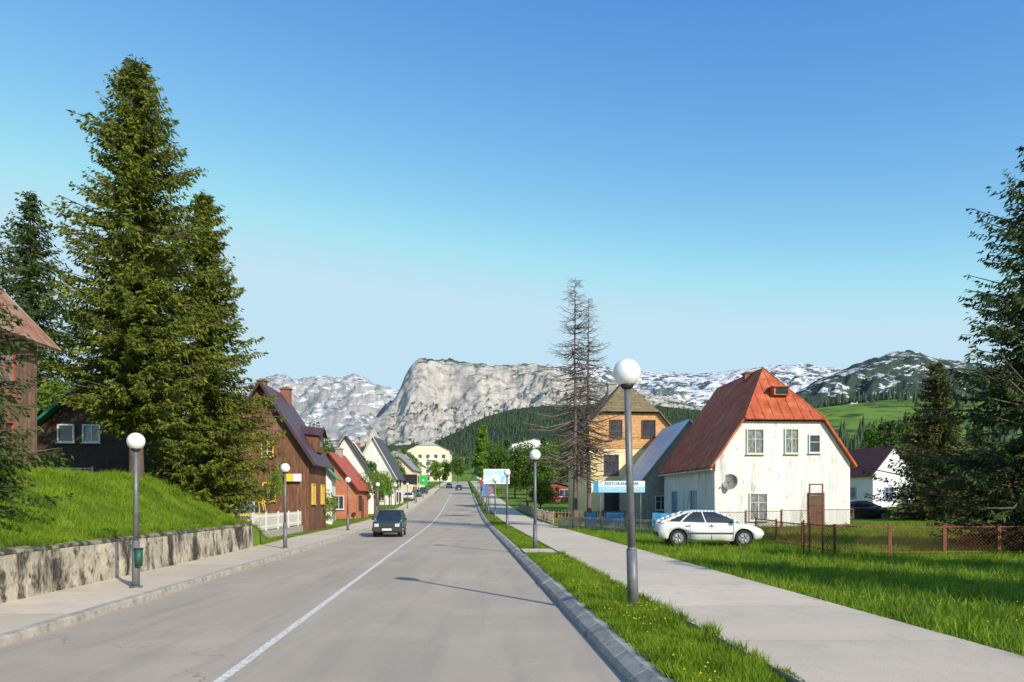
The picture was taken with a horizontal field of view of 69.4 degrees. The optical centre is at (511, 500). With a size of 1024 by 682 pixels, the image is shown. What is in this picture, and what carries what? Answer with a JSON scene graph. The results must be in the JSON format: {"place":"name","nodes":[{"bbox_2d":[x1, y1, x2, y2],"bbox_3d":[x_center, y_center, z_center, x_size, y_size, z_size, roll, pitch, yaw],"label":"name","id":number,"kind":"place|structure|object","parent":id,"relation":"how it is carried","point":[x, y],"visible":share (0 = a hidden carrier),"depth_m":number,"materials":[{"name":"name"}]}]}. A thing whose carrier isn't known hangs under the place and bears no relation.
{"place":"outdoors","nodes":[
{"label":"outdoors","id":0,"kind":"place"},
{"bbox_2d":[0,482,447,633],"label":"pavement","id":1,"kind":"structure","parent":0,"point":[19,613],"depth_m":16.74,"materials":[{"name":"concrete"}]},
{"bbox_2d":[358,468,389,517],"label":"street tree","id":2,"kind":"object","parent":1,"relation":"on","point":[380,487],"visible":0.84,"depth_m":69.97,"materials":[{"name":"green plant"}]},
{"bbox_2d":[380,471,400,508],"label":"street tree","id":3,"kind":"object","parent":1,"relation":"on","point":[390,487],"visible":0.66,"depth_m":83.73,"materials":[{"name":"green plant"}]},
{"bbox_2d":[183,373,398,443],"bbox_3d":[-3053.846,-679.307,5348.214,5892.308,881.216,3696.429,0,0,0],"label":"mountain","id":4,"kind":"structure","parent":0,"point":[353,406],"depth_m":4711.43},
{"bbox_2d":[0,482,626,681],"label":"road","id":5,"kind":"structure","parent":0,"point":[454,591],"depth_m":11.72,"materials":[{"name":"asphalt"}]},
{"bbox_2d":[213,487,454,681],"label":"road marking","id":6,"kind":"object","parent":5,"relation":"on","point":[241,664],"visible":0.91,"depth_m":11.60,"materials":[{"name":"paint"}]},
{"bbox_2d":[371,509,406,536],"bbox_3d":[-6.850,1.278,41.600,1.930,1.543,3.880,0,0,-4],"label":"car","id":7,"kind":"object","parent":5,"relation":"on","point":[390,521],"visible":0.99,"depth_m":40.25,"materials":[{"name":"paint"}]},
{"bbox_2d":[0,398,1023,681],"bbox_3d":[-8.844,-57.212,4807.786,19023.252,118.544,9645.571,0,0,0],"label":"ground","id":8,"kind":"structure","parent":0,"point":[854,414],"depth_m":28.42,"materials":[{"name":"green plant"}]},
{"bbox_2d":[0,287,61,467],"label":"old wooden house","id":9,"kind":"structure","parent":8,"relation":"on","point":[37,334],"depth_m":21.36,"materials":[{"name":"brown wood"}]},
{"bbox_2d":[0,420,15,453],"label":"window","id":10,"kind":"structure","parent":9,"relation":"in","point":[12,425],"depth_m":20.59,"materials":[{"name":"glass"}]},
{"bbox_2d":[0,344,18,397],"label":"window","id":11,"kind":"structure","parent":9,"relation":"in","point":[12,376],"depth_m":20.56,"materials":[{"name":"glass"}]},
{"bbox_2d":[0,230,75,519],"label":"spruce tree","id":12,"kind":"object","parent":8,"relation":"on","point":[8,458],"visible":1,"depth_m":15.23,"materials":[{"name":"green plant"}]},
{"bbox_2d":[0,190,90,397],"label":"spruce tree","id":13,"kind":"object","parent":8,"relation":"on","point":[28,232],"visible":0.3,"depth_m":45.72,"materials":[{"name":"green plant"}]},
{"bbox_2d":[37,378,69,416],"bbox_3d":[-26.906,-3.563,41.109,4.556,6.747,5.140,0,0,23],"label":"deciduous tree","id":14,"kind":"object","parent":8,"relation":"on","point":[45,399],"visible":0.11,"depth_m":40.84,"materials":[{"name":"green plant"}]},
{"bbox_2d":[37,381,178,483],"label":"dark wooden house","id":15,"kind":"structure","parent":8,"relation":"on","point":[69,431],"depth_m":35.95,"materials":[{"name":"brown wood"}]},
{"bbox_2d":[55,424,74,443],"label":"window","id":16,"kind":"structure","parent":15,"relation":"in","point":[65,432],"depth_m":35.89,"materials":[{"name":"grey glass"}]},
{"bbox_2d":[80,424,100,443],"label":"window","id":17,"kind":"structure","parent":15,"relation":"in","point":[90,432],"depth_m":35.96,"materials":[{"name":"grey glass"}]},
{"bbox_2d":[0,523,252,603],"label":"retaining wall","id":18,"kind":"structure","parent":8,"relation":"on","point":[27,571],"depth_m":16.97,"materials":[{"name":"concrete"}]},
{"bbox_2d":[126,433,145,587],"bbox_3d":[-8.035,0.258,15.800,0.370,3.405,0.370,0,0,0],"label":"street lamp","id":19,"kind":"object","parent":8,"relation":"on","point":[135,442],"visible":0.97,"depth_m":15.75,"materials":[{"name":"metal"}]},
{"bbox_2d":[134,548,143,565],"bbox_3d":[-7.945,1.208,15.740,0.189,0.385,0.189,0,0,0],"label":"litter bin","id":20,"kind":"object","parent":19,"relation":"attached to","point":[138,554],"visible":1,"depth_m":15.68,"materials":[{"name":"metal"}]},
{"bbox_2d":[0,464,278,547],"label":"bank grass","id":21,"kind":"structure","parent":8,"relation":"on","point":[201,520],"depth_m":20.91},
{"bbox_2d":[34,54,252,477],"bbox_3d":[-13.798,-8.452,28.159,7.637,16.411,7.988,0,0,-34],"label":"spruce tree","id":22,"kind":"object","parent":8,"relation":"on","point":[133,298],"visible":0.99,"depth_m":27.29,"materials":[{"name":"green plant"}]},
{"bbox_2d":[127,189,292,516],"bbox_3d":[-12.917,-5.949,31.109,6.547,13.903,7.127,0,0,0],"label":"spruce tree","id":23,"kind":"object","parent":8,"relation":"on","point":[198,458],"visible":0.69,"depth_m":30.61,"materials":[{"name":"green plant"}]},
{"bbox_2d":[0,493,434,646],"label":"kerb","id":24,"kind":"structure","parent":8,"relation":"on","point":[25,632],"depth_m":14.13,"materials":[{"name":"concrete"}]},
{"bbox_2d":[227,501,268,526],"bbox_3d":[-13.900,0.829,39.000,1.930,1.543,3.880,0,0,-10],"label":"car","id":25,"kind":"object","parent":8,"relation":"on","point":[260,509],"visible":0.27,"depth_m":38.30,"materials":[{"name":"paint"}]},
{"bbox_2d":[243,467,286,524],"bbox_3d":[-13.527,-0.281,40.448,2.716,3.562,2.925,0,0,0],"label":"fruit tree","id":26,"kind":"object","parent":8,"relation":"on","point":[274,491],"visible":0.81,"depth_m":40.43,"materials":[{"name":"green plant"}]},
{"bbox_2d":[218,378,334,530],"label":"brown house","id":27,"kind":"structure","parent":8,"relation":"on","point":[301,445],"depth_m":44.15,"materials":[{"name":"wood"}]},
{"bbox_2d":[286,474,301,480],"bbox_3d":[-12.988,-1.350,43.877,0.975,0.450,0.050,0,0,-4],"label":"shop sign","id":28,"kind":"object","parent":27,"relation":"attached to","point":[293,477],"visible":0.82,"depth_m":43.86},
{"bbox_2d":[311,484,316,504],"label":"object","id":29,"kind":"structure","parent":27,"relation":"in","point":[313,486],"depth_m":45.45,"materials":[{"name":"yellow wood"}]},
{"bbox_2d":[262,525,302,536],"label":"garden wall","id":30,"kind":"structure","parent":8,"relation":"on","point":[279,531],"depth_m":38.92,"materials":[{"name":"stone"}]},
{"bbox_2d":[252,513,265,529],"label":"white fence","id":31,"kind":"object","parent":30,"relation":"on","point":[257,518],"visible":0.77,"depth_m":34.86,"materials":[{"name":"paint"}]},
{"bbox_2d":[265,512,277,530],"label":"white fence","id":32,"kind":"object","parent":30,"relation":"on","point":[266,521],"visible":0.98,"depth_m":37.04,"materials":[{"name":"paint"}]},
{"bbox_2d":[280,463,289,547],"bbox_3d":[-8.836,0.258,28.800,0.370,3.405,0.370,0,0,0],"label":"street lamp","id":33,"kind":"object","parent":8,"relation":"on","point":[284,468],"visible":0.97,"depth_m":28.75,"materials":[{"name":"metal"}]},
{"bbox_2d":[308,421,331,453],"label":"deciduous tree","id":34,"kind":"object","parent":8,"relation":"on","point":[326,449],"visible":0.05,"depth_m":119.56,"materials":[{"name":"green plant"}]},
{"bbox_2d":[325,489,337,520],"bbox_3d":[-12.916,0.667,50.085,2.248,2.867,1.944,0,0,0],"label":"bush","id":35,"kind":"object","parent":8,"relation":"on","point":[329,502],"visible":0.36,"depth_m":50.07,"materials":[{"name":"green plant"}]},
{"bbox_2d":[326,468,340,524],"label":"row house","id":36,"kind":"structure","parent":8,"relation":"on","point":[331,477],"depth_m":54.96,"materials":[{"name":"paint"}]},
{"bbox_2d":[345,477,350,529],"bbox_3d":[-10.213,0.258,46.000,0.370,3.405,0.370,0,0,0],"label":"street lamp","id":37,"kind":"object","parent":8,"relation":"on","point":[347,480],"visible":1,"depth_m":45.95,"materials":[{"name":"metal"}]},
{"bbox_2d":[325,447,372,518],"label":"row house","id":38,"kind":"structure","parent":8,"relation":"on","point":[343,466],"depth_m":65.98,"materials":[{"name":"paint"}]},
{"bbox_2d":[334,435,376,513],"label":"row house","id":39,"kind":"structure","parent":8,"relation":"on","point":[351,453],"depth_m":78.15,"materials":[{"name":"paint"}]},
{"bbox_2d":[360,454,387,481],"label":"deciduous tree","id":40,"kind":"object","parent":8,"relation":"on","point":[371,465],"visible":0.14,"depth_m":88.10,"materials":[{"name":"green plant"}]},
{"bbox_2d":[362,436,405,504],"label":"row house","id":41,"kind":"structure","parent":8,"relation":"on","point":[377,451],"depth_m":103.00,"materials":[{"name":"paint"}]},
{"bbox_2d":[391,449,421,493],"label":"row house","id":42,"kind":"structure","parent":8,"relation":"on","point":[409,466],"depth_m":137.67,"materials":[{"name":"paint"}]},
{"bbox_2d":[403,474,416,483],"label":"advertising board","id":43,"kind":"object","parent":8,"relation":"on","point":[410,478],"visible":0.38,"depth_m":109.96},
{"bbox_2d":[405,441,453,481],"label":"apartment block","id":44,"kind":"structure","parent":8,"relation":"on","point":[426,453],"depth_m":330.00,"materials":[{"name":"white paint"}]},
{"bbox_2d":[428,459,450,486],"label":"deciduous tree","id":45,"kind":"object","parent":8,"relation":"on","point":[434,467],"visible":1,"depth_m":213.97,"materials":[{"name":"green plant"}]},
{"bbox_2d":[449,455,469,482],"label":"deciduous tree","id":46,"kind":"object","parent":8,"relation":"on","point":[457,467],"visible":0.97,"depth_m":299.35,"materials":[{"name":"green plant"}]},
{"bbox_2d":[470,425,488,477],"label":"poplar tree","id":47,"kind":"object","parent":8,"relation":"on","point":[482,442],"visible":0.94,"depth_m":199.15,"materials":[{"name":"green plant"}]},
{"bbox_2d":[484,469,509,514],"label":"billboard","id":48,"kind":"object","parent":8,"relation":"on","point":[490,475],"visible":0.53,"depth_m":73.94},
{"bbox_2d":[483,441,511,493],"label":"deciduous tree","id":49,"kind":"object","parent":8,"relation":"on","point":[495,460],"visible":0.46,"depth_m":148.84,"materials":[{"name":"green plant"}]},
{"bbox_2d":[504,469,509,528],"bbox_3d":[-0.297,-0.007,45.000,0.414,3.771,0.414,0,0,0],"label":"street lamp","id":50,"kind":"object","parent":8,"relation":"on","point":[506,472],"visible":0.94,"depth_m":44.95,"materials":[{"name":"metal"}]},
{"bbox_2d":[508,438,540,451],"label":"apartment block","id":51,"kind":"structure","parent":8,"relation":"on","point":[536,442],"depth_m":264.95,"materials":[{"name":"white paint"}]},
{"bbox_2d":[503,437,556,505],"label":"deciduous tree","id":52,"kind":"object","parent":8,"relation":"on","point":[518,472],"visible":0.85,"depth_m":95.21,"materials":[{"name":"green plant"}]},
{"bbox_2d":[530,449,540,548],"bbox_3d":[0.855,-0.007,27.400,0.414,3.771,0.414,0,0,0],"label":"street lamp","id":53,"kind":"object","parent":8,"relation":"on","point":[535,454],"visible":0.96,"depth_m":27.35,"materials":[{"name":"metal"}]},
{"bbox_2d":[526,475,553,508],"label":"deciduous tree","id":54,"kind":"object","parent":8,"relation":"on","point":[544,492],"visible":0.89,"depth_m":77.25,"materials":[{"name":"green plant"}]},
{"bbox_2d":[525,439,560,481],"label":"deciduous tree","id":55,"kind":"object","parent":8,"relation":"on","point":[545,452],"visible":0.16,"depth_m":120.85,"materials":[{"name":"green plant"}]},
{"bbox_2d":[531,482,567,501],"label":"kiosk","id":56,"kind":"object","parent":8,"relation":"on","point":[560,491],"visible":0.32,"depth_m":112.04,"materials":[{"name":"red"}]},
{"bbox_2d":[550,439,567,483],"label":"deciduous tree","id":57,"kind":"object","parent":8,"relation":"on","point":[562,474],"visible":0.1,"depth_m":139.73,"materials":[{"name":"green plant"}]},
{"bbox_2d":[559,515,578,527],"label":"picket fence","id":58,"kind":"object","parent":8,"relation":"on","point":[566,525],"visible":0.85,"depth_m":46.06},
{"bbox_2d":[472,493,674,681],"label":"kerb","id":59,"kind":"structure","parent":8,"relation":"on","point":[628,662],"depth_m":10.84,"materials":[{"name":"concrete"}]},
{"bbox_2d":[522,278,640,527],"bbox_3d":[4.003,-6.099,47.927,7.066,16.802,7.614,0,0,-35],"label":"dead conifer tree","id":60,"kind":"object","parent":8,"relation":"on","point":[575,445],"visible":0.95,"depth_m":47.88,"materials":[{"name":"wood"}]},
{"bbox_2d":[553,298,623,527],"bbox_3d":[5.624,-5.547,49.090,5.813,15.706,4.872,0,0,-22],"label":"dead conifer tree","id":61,"kind":"object","parent":8,"relation":"on","point":[587,427],"visible":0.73,"depth_m":48.86,"materials":[{"name":"wood"}]},
{"bbox_2d":[579,515,600,529],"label":"picket fence","id":62,"kind":"object","parent":8,"relation":"on","point":[587,526],"visible":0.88,"depth_m":43.90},
{"bbox_2d":[601,516,625,531],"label":"picket fence","id":63,"kind":"object","parent":8,"relation":"on","point":[614,520],"visible":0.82,"depth_m":41.81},
{"bbox_2d":[605,511,624,525],"bbox_3d":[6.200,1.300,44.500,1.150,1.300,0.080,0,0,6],"label":"waste container","id":64,"kind":"object","parent":8,"relation":"on","point":[608,515],"visible":0.58,"depth_m":44.49,"materials":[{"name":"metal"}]},
{"bbox_2d":[563,383,670,517],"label":"yellow house","id":65,"kind":"structure","parent":8,"relation":"on","point":[650,421],"depth_m":65.97,"materials":[{"name":"paint"}]},
{"bbox_2d":[604,455,619,475],"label":"window","id":66,"kind":"structure","parent":65,"relation":"in","point":[614,466],"depth_m":65.82,"materials":[{"name":"grey glass"}]},
{"bbox_2d":[604,492,619,510],"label":"window","id":67,"kind":"structure","parent":65,"relation":"in","point":[611,499],"depth_m":65.82,"materials":[{"name":"black glass"}]},
{"bbox_2d":[609,420,622,437],"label":"window","id":68,"kind":"structure","parent":65,"relation":"in","point":[619,422],"depth_m":65.84,"materials":[{"name":"grey glass"}]},
{"bbox_2d":[641,420,655,437],"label":"window","id":69,"kind":"structure","parent":65,"relation":"in","point":[648,426],"depth_m":66.02,"materials":[{"name":"grey glass"}]},
{"bbox_2d":[593,481,644,526],"bbox_3d":[6.690,0.438,46.232,3.220,3.325,0.163,0,0,0],"label":"shop sign","id":70,"kind":"object","parent":8,"relation":"on","point":[612,486],"visible":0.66,"depth_m":46.17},
{"bbox_2d":[613,358,640,605],"bbox_3d":[1.993,-0.252,12.500,0.470,4.285,0.470,-2,0,0],"label":"street lamp","id":71,"kind":"object","parent":8,"relation":"on","point":[626,373],"visible":0.94,"depth_m":12.44,"materials":[{"name":"metal"}]},
{"bbox_2d":[626,517,652,533],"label":"picket fence","id":72,"kind":"object","parent":8,"relation":"on","point":[639,521],"visible":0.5,"depth_m":39.46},
{"bbox_2d":[483,513,804,681],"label":"verge grass","id":73,"kind":"structure","parent":8,"relation":"on","point":[692,655],"depth_m":9.85,"materials":[{"name":"plant"}]},
{"bbox_2d":[620,419,692,520],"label":"annex building","id":74,"kind":"structure","parent":8,"relation":"on","point":[648,465],"depth_m":57.73,"materials":[{"name":"grey metal"}]},
{"bbox_2d":[655,496,663,510],"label":"window","id":75,"kind":"structure","parent":74,"relation":"in","point":[659,500],"depth_m":57.62,"materials":[{"name":"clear glass"}]},
{"bbox_2d":[328,387,1023,474],"bbox_3d":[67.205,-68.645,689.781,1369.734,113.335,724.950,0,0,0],"label":"conifer wood","id":76,"kind":"object","parent":8,"relation":"on","point":[848,442],"visible":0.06,"depth_m":496.67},
{"bbox_2d":[653,510,764,546],"bbox_3d":[7.755,1.093,29.300,4.150,1.453,2.010,0,0,4],"label":"car","id":77,"kind":"object","parent":8,"relation":"on","point":[678,528],"visible":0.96,"depth_m":28.54,"materials":[{"name":"paint"}]},
{"bbox_2d":[658,368,857,526],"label":"white house","id":78,"kind":"structure","parent":8,"relation":"on","point":[768,440],"depth_m":45.13,"materials":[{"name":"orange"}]},
{"bbox_2d":[672,491,676,512],"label":"window","id":79,"kind":"structure","parent":78,"relation":"in","point":[674,493],"depth_m":53.28,"materials":[{"name":"blue glass"}]},
{"bbox_2d":[690,490,696,509],"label":"window","id":80,"kind":"structure","parent":78,"relation":"in","point":[693,493],"depth_m":48.89,"materials":[{"name":"blue glass"}]},
{"bbox_2d":[722,474,737,489],"bbox_3d":[13.097,-1.120,44.518,0.747,0.966,0.748,0,0,-9],"label":"satellite dish","id":81,"kind":"object","parent":78,"relation":"attached to","point":[730,482],"visible":1,"depth_m":44.56,"materials":[{"name":"paint"}]},
{"bbox_2d":[746,429,764,454],"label":"window","id":82,"kind":"structure","parent":78,"relation":"in","point":[754,437],"depth_m":44.85,"materials":[{"name":"white glass"}]},
{"bbox_2d":[749,493,767,521],"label":"window","id":83,"kind":"structure","parent":78,"relation":"in","point":[757,501],"depth_m":44.87,"materials":[{"name":"white glass"}]},
{"bbox_2d":[784,428,799,454],"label":"window","id":84,"kind":"structure","parent":78,"relation":"in","point":[791,435],"depth_m":45.01,"materials":[{"name":"white glass"}]},
{"bbox_2d":[808,434,821,453],"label":"window","id":85,"kind":"structure","parent":78,"relation":"in","point":[814,440],"depth_m":45.10,"materials":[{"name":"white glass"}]},
{"bbox_2d":[808,492,824,524],"bbox_3d":[18.544,0.700,45.061,0.990,2.350,0.130,0,0,-4],"label":"door","id":86,"kind":"structure","parent":78,"relation":"in","point":[814,499],"depth_m":45.06,"materials":[{"name":"wood"}]},
{"bbox_2d":[746,510,780,530],"bbox_3d":[13.812,1.143,40.625,1.882,1.250,0.050,0,0,8],"label":"wire fence","id":87,"kind":"object","parent":8,"relation":"on","point":[765,516],"visible":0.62,"depth_m":40.59,"materials":[{"name":"metal"}]},
{"bbox_2d":[755,517,776,541],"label":"wire fence","id":88,"kind":"object","parent":8,"relation":"on","point":[767,527],"visible":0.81,"depth_m":32.07,"materials":[{"name":"metal"}]},
{"bbox_2d":[776,520,800,545],"bbox_3d":[10.900,1.332,29.150,0.050,1.050,3.230,0,0,4],"label":"wire fence","id":89,"kind":"object","parent":8,"relation":"on","point":[787,532],"visible":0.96,"depth_m":29.17,"materials":[{"name":"metal"}]},
{"bbox_2d":[781,509,816,528],"bbox_3d":[15.688,1.095,40.375,1.882,1.250,0.050,0,0,8],"label":"wire fence","id":90,"kind":"object","parent":8,"relation":"on","point":[801,515],"visible":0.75,"depth_m":40.34,"materials":[{"name":"metal"}]},
{"bbox_2d":[803,484,822,553],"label":"garden gate","id":91,"kind":"structure","parent":8,"relation":"on","point":[804,525],"depth_m":24.58,"materials":[{"name":"metal"}]},
{"bbox_2d":[801,521,834,553],"bbox_3d":[10.700,1.306,25.917,0.050,1.050,3.230,0,0,4],"label":"wire fence","id":92,"kind":"object","parent":8,"relation":"on","point":[833,537],"visible":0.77,"depth_m":25.68,"materials":[{"name":"metal"}]},
{"bbox_2d":[817,508,853,529],"bbox_3d":[17.562,1.047,40.125,1.882,1.250,0.050,0,0,8],"label":"wire fence","id":93,"kind":"object","parent":8,"relation":"on","point":[818,514],"visible":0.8,"depth_m":40.09,"materials":[{"name":"metal"}]},
{"bbox_2d":[835,524,889,554],"bbox_3d":[11.520,1.306,24.330,1.831,1.050,0.050,0,0,-2],"label":"wire fence","id":94,"kind":"object","parent":8,"relation":"on","point":[888,536],"visible":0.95,"depth_m":24.32,"materials":[{"name":"metal"}]},
{"bbox_2d":[850,500,890,519],"bbox_3d":[24.505,0.724,52.001,4.150,1.453,2.010,0,0,-11],"label":"car","id":95,"kind":"object","parent":8,"relation":"on","point":[865,509],"visible":0.56,"depth_m":51.23,"materials":[{"name":"paint"}]},
{"bbox_2d":[870,424,886,447],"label":"spruce tree","id":96,"kind":"object","parent":8,"relation":"on","point":[881,430],"visible":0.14,"depth_m":139.78,"materials":[{"name":"green plant"}]},
{"bbox_2d":[856,419,904,447],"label":"deciduous tree","id":97,"kind":"object","parent":8,"relation":"on","point":[869,435],"visible":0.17,"depth_m":148.85,"materials":[{"name":"green plant"}]},
{"bbox_2d":[848,445,913,506],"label":"house","id":98,"kind":"structure","parent":8,"relation":"on","point":[861,484],"depth_m":74.20,"materials":[{"name":"white paint"}]},
{"bbox_2d":[879,420,903,447],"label":"spruce tree","id":99,"kind":"object","parent":8,"relation":"on","point":[889,426],"visible":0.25,"depth_m":91.74,"materials":[{"name":"green plant"}]},
{"bbox_2d":[878,415,927,448],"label":"deciduous tree","id":100,"kind":"object","parent":8,"relation":"on","point":[901,429],"visible":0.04,"depth_m":109.59,"materials":[{"name":"green plant"}]},
{"bbox_2d":[890,525,944,553],"bbox_3d":[13.360,1.331,24.390,1.831,1.050,0.050,0,0,-2],"label":"wire fence","id":101,"kind":"object","parent":8,"relation":"on","point":[942,541],"visible":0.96,"depth_m":24.38,"materials":[{"name":"metal"}]},
{"bbox_2d":[864,362,989,520],"bbox_3d":[27.823,-3.594,47.750,7.605,10.814,8.316,0,0,-5],"label":"spruce tree","id":102,"kind":"object","parent":8,"relation":"on","point":[931,432],"visible":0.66,"depth_m":47.61,"materials":[{"name":"green plant"}]},
{"bbox_2d":[857,145,1023,552],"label":"spruce tree","id":103,"kind":"object","parent":8,"relation":"on","point":[1008,394],"visible":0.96,"depth_m":26.39,"materials":[{"name":"green plant"}]},
{"bbox_2d":[944,524,998,554],"bbox_3d":[15.200,1.318,24.450,1.831,1.050,0.050,0,0,-2],"label":"wire fence","id":104,"kind":"object","parent":8,"relation":"on","point":[997,533],"visible":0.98,"depth_m":24.44,"materials":[{"name":"metal"}]},
{"bbox_2d":[964,416,990,452],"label":"spruce tree","id":105,"kind":"object","parent":8,"relation":"on","point":[979,431],"visible":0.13,"depth_m":129.77,"materials":[{"name":"green plant"}]},
{"bbox_2d":[950,452,1022,514],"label":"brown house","id":106,"kind":"structure","parent":8,"relation":"on","point":[988,497],"depth_m":51.41,"materials":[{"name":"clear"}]},
{"bbox_2d":[999,524,1023,552],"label":"wire fence","id":107,"kind":"object","parent":8,"relation":"on","point":[1000,536],"visible":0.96,"depth_m":24.48,"materials":[{"name":"metal"}]},
{"bbox_2d":[0,0,1023,389],"label":"sky","id":108,"kind":"structure","parent":0,"point":[729,185],"materials":[{"name":"blue"}]},
{"bbox_2d":[324,358,703,447],"bbox_3d":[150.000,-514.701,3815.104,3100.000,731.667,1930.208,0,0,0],"label":"mountain","id":109,"kind":"structure","parent":0,"point":[433,400],"depth_m":4131.48,"materials":[{"name":"stone"}]},
{"bbox_2d":[330,405,700,455],"bbox_3d":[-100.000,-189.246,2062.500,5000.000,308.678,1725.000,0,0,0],"label":"foothill","id":110,"kind":"structure","parent":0,"point":[555,421],"depth_m":1931.00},
{"bbox_2d":[330,401,847,456],"bbox_3d":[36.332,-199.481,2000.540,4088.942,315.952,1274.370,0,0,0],"label":"conifer forest","id":111,"kind":"object","parent":110,"relation":"on","point":[488,423],"visible":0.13,"depth_m":2018.86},
{"bbox_2d":[521,362,841,407],"bbox_3d":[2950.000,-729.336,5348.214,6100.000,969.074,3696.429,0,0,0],"label":"mountain","id":112,"kind":"structure","parent":0,"point":[699,389],"depth_m":5669.96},
{"bbox_2d":[471,481,1023,681],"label":"pavement","id":113,"kind":"structure","parent":0,"point":[808,638],"depth_m":10.14,"materials":[{"name":"concrete"}]},
{"bbox_2d":[471,482,800,681],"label":"pavement edge","id":114,"kind":"structure","parent":113,"relation":"attached to","point":[791,678],"depth_m":9.13,"materials":[{"name":"concrete"}]},
{"bbox_2d":[568,519,1023,655],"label":"lawn grass","id":115,"kind":"structure","parent":0,"point":[942,623],"depth_m":17.76,"materials":[{"name":"plant"}]},
{"bbox_2d":[796,350,1004,406],"bbox_3d":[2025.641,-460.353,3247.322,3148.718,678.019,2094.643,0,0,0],"label":"mountain","id":116,"kind":"structure","parent":0,"point":[896,370],"depth_m":3310.77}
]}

